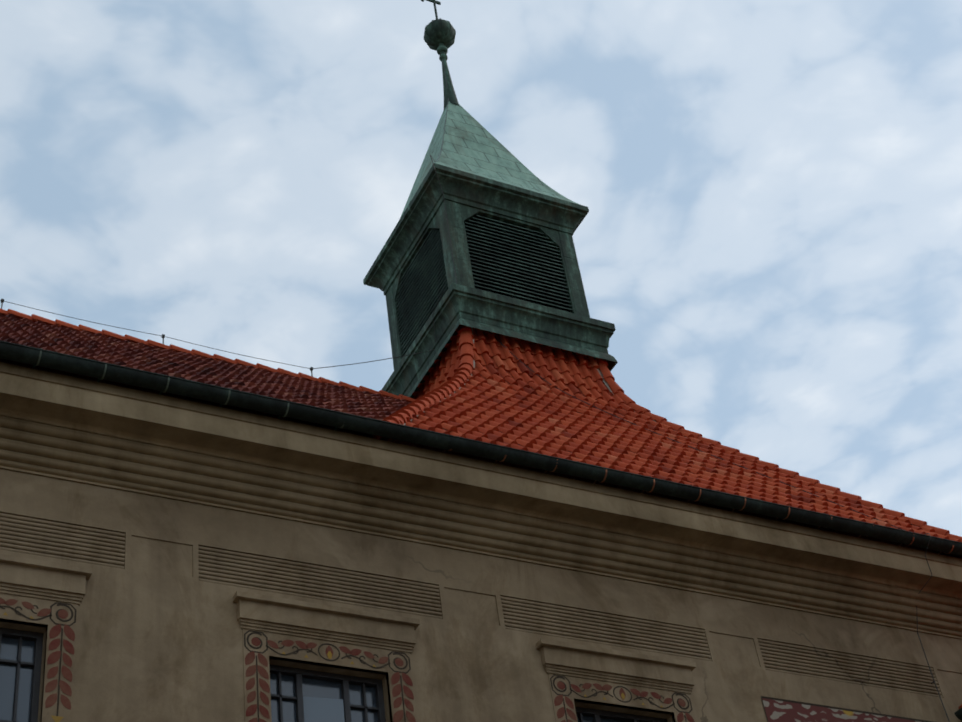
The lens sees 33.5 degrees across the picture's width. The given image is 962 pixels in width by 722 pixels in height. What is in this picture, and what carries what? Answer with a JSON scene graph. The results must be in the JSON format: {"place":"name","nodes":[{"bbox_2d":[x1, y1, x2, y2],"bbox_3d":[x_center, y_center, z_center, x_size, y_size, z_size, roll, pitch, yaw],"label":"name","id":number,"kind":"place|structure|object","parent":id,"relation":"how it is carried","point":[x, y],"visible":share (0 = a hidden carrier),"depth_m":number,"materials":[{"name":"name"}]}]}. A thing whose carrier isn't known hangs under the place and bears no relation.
{"place":"outdoors","nodes":[
{"label":"outdoors","id":0,"kind":"place"},
{"bbox_2d":[33,348,343,429],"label":"old gutter brackets","id":1,"kind":"object","parent":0,"point":[102,378],"visible":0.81,"depth_m":16.50,"materials":[{"name":"black metal"}]},
{"bbox_2d":[0,637,628,721],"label":"window glass","id":2,"kind":"object","parent":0,"point":[310,686],"depth_m":15.77,"materials":[{"name":"grey glass"}]},
{"bbox_2d":[303,696,344,721],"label":"open sash window","id":3,"kind":"structure","parent":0,"point":[316,709],"depth_m":15.99,"materials":[{"name":"grey glass"}]},
{"bbox_2d":[0,602,692,721],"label":"sgraffito lines","id":4,"kind":"object","parent":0,"point":[337,658],"visible":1,"depth_m":16.19,"materials":[{"name":"paint"}]},
{"bbox_2d":[0,598,694,721],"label":"red sgraffito","id":5,"kind":"object","parent":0,"point":[54,657],"visible":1,"depth_m":15.71,"materials":[{"name":"red paint"}]},
{"bbox_2d":[0,313,758,499],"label":"roof tiles","id":6,"kind":"object","parent":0,"point":[125,353],"visible":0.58,"depth_m":19.71,"materials":[{"name":"red tile"}]},
{"bbox_2d":[0,513,942,697],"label":"wall flutes","id":7,"kind":"object","parent":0,"point":[33,536],"visible":0.9,"depth_m":17.26,"materials":[{"name":"beige paint"}]},
{"bbox_2d":[0,362,961,639],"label":"building cornice","id":8,"kind":"structure","parent":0,"point":[70,428],"depth_m":17.84,"materials":[{"name":"beige paint"}]},
{"bbox_2d":[0,0,961,536],"label":"sky","id":9,"kind":"structure","parent":0,"point":[769,238],"materials":[{"name":"blue"}]},
{"bbox_2d":[396,215,572,354],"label":"lantern louvres","id":10,"kind":"object","parent":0,"point":[424,286],"visible":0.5,"depth_m":26.20,"materials":[{"name":"green metal"}]},
{"bbox_2d":[363,163,617,397],"bbox_3d":[0.091,-0.717,26.621,2.940,3.490,2.940,13,-45,-24],"label":"lantern","id":11,"kind":"object","parent":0,"point":[555,221],"depth_m":26.15,"materials":[{"name":"green metal"}]},
{"bbox_2d":[399,101,586,219],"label":"spire","id":12,"kind":"structure","parent":11,"relation":"on","point":[471,145],"depth_m":28.21,"materials":[{"name":"green metal"}]},
{"bbox_2d":[421,0,458,107],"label":"finial","id":13,"kind":"object","parent":12,"relation":"on","point":[439,35],"visible":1,"depth_m":31.22,"materials":[{"name":"green metal"}]},
{"bbox_2d":[404,327,911,524],"bbox_3d":[1.796,0.668,22.211,8.874,5.416,3.383,13,-45,-24],"label":"roof hip mortar","id":14,"kind":"object","parent":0,"point":[604,381],"depth_m":24.77,"materials":[{"name":"red concrete"}]},
{"bbox_2d":[373,328,960,541],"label":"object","id":15,"kind":"object","parent":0,"point":[545,420],"visible":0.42,"depth_m":21.81,"materials":[{"name":"red tile"}]},
{"bbox_2d":[380,330,961,558],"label":"roof bell","id":16,"kind":"object","parent":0,"point":[645,492],"depth_m":22.38,"materials":[{"name":"red tile"}]},
{"bbox_2d":[389,435,953,553],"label":"new gutter brackets","id":17,"kind":"object","parent":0,"point":[390,439],"visible":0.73,"depth_m":19.18,"materials":[{"name":"black metal"}]},
{"bbox_2d":[954,707,961,720],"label":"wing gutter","id":18,"kind":"object","parent":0,"point":[958,714],"visible":1,"depth_m":19.91,"materials":[{"name":"black metal"}]},
{"label":"ground","id":19,"kind":"structure","parent":0,"visible":0},
{"bbox_2d":[0,469,961,721],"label":"building wall","id":20,"kind":"structure","parent":19,"relation":"on","point":[159,637],"depth_m":16.90,"materials":[{"name":"beige paint"}]},
{"bbox_2d":[3,612,662,721],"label":"yellow sgraffito","id":21,"kind":"object","parent":20,"relation":"attached to","point":[59,718],"visible":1,"depth_m":16.18,"materials":[{"name":"yellow paint"}]},
{"bbox_2d":[0,627,666,721],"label":"window frames","id":22,"kind":"structure","parent":20,"relation":"attached to","point":[298,674],"depth_m":16.05,"materials":[{"name":"black wood"}]},
{"bbox_2d":[0,554,695,693],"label":"window hoods","id":23,"kind":"object","parent":20,"relation":"attached to","point":[39,579],"depth_m":16.47,"materials":[{"name":"paint"}]},
{"bbox_2d":[0,593,695,721],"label":"window bands","id":24,"kind":"object","parent":20,"relation":"attached to","point":[65,713],"depth_m":16.11,"materials":[{"name":"paint"}]},
{"bbox_2d":[0,328,838,532],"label":"roof","id":25,"kind":"structure","parent":20,"relation":"on","point":[359,433],"depth_m":23.25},
{"bbox_2d":[0,309,961,541],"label":"roof ridge tiles","id":26,"kind":"object","parent":25,"relation":"on","point":[458,377],"visible":0.44,"depth_m":22.91,"materials":[{"name":"red tile"}]},
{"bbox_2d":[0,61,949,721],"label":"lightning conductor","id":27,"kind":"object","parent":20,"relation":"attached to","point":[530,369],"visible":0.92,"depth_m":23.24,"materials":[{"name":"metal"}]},
{"bbox_2d":[0,340,961,555],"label":"gutter","id":28,"kind":"object","parent":20,"relation":"on","point":[145,379],"visible":1,"depth_m":17.82,"materials":[{"name":"black metal"}]},
{"bbox_2d":[762,698,919,721],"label":"sgraffito field","id":29,"kind":"structure","parent":20,"relation":"attached to","point":[779,711],"depth_m":18.81,"materials":[{"name":"red paint"}]},
{"bbox_3d":[16.404,1.990,10.896,8.650,10.470,24.000,13,-45,-24],"label":"wing","id":30,"kind":"object","parent":19,"relation":"on","visible":0},
{"bbox_2d":[761,696,932,721],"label":"sgraffito field border","id":31,"kind":"object","parent":30,"relation":"attached to","point":[825,706],"visible":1,"depth_m":19.07,"materials":[{"name":"paint"}]}
]}

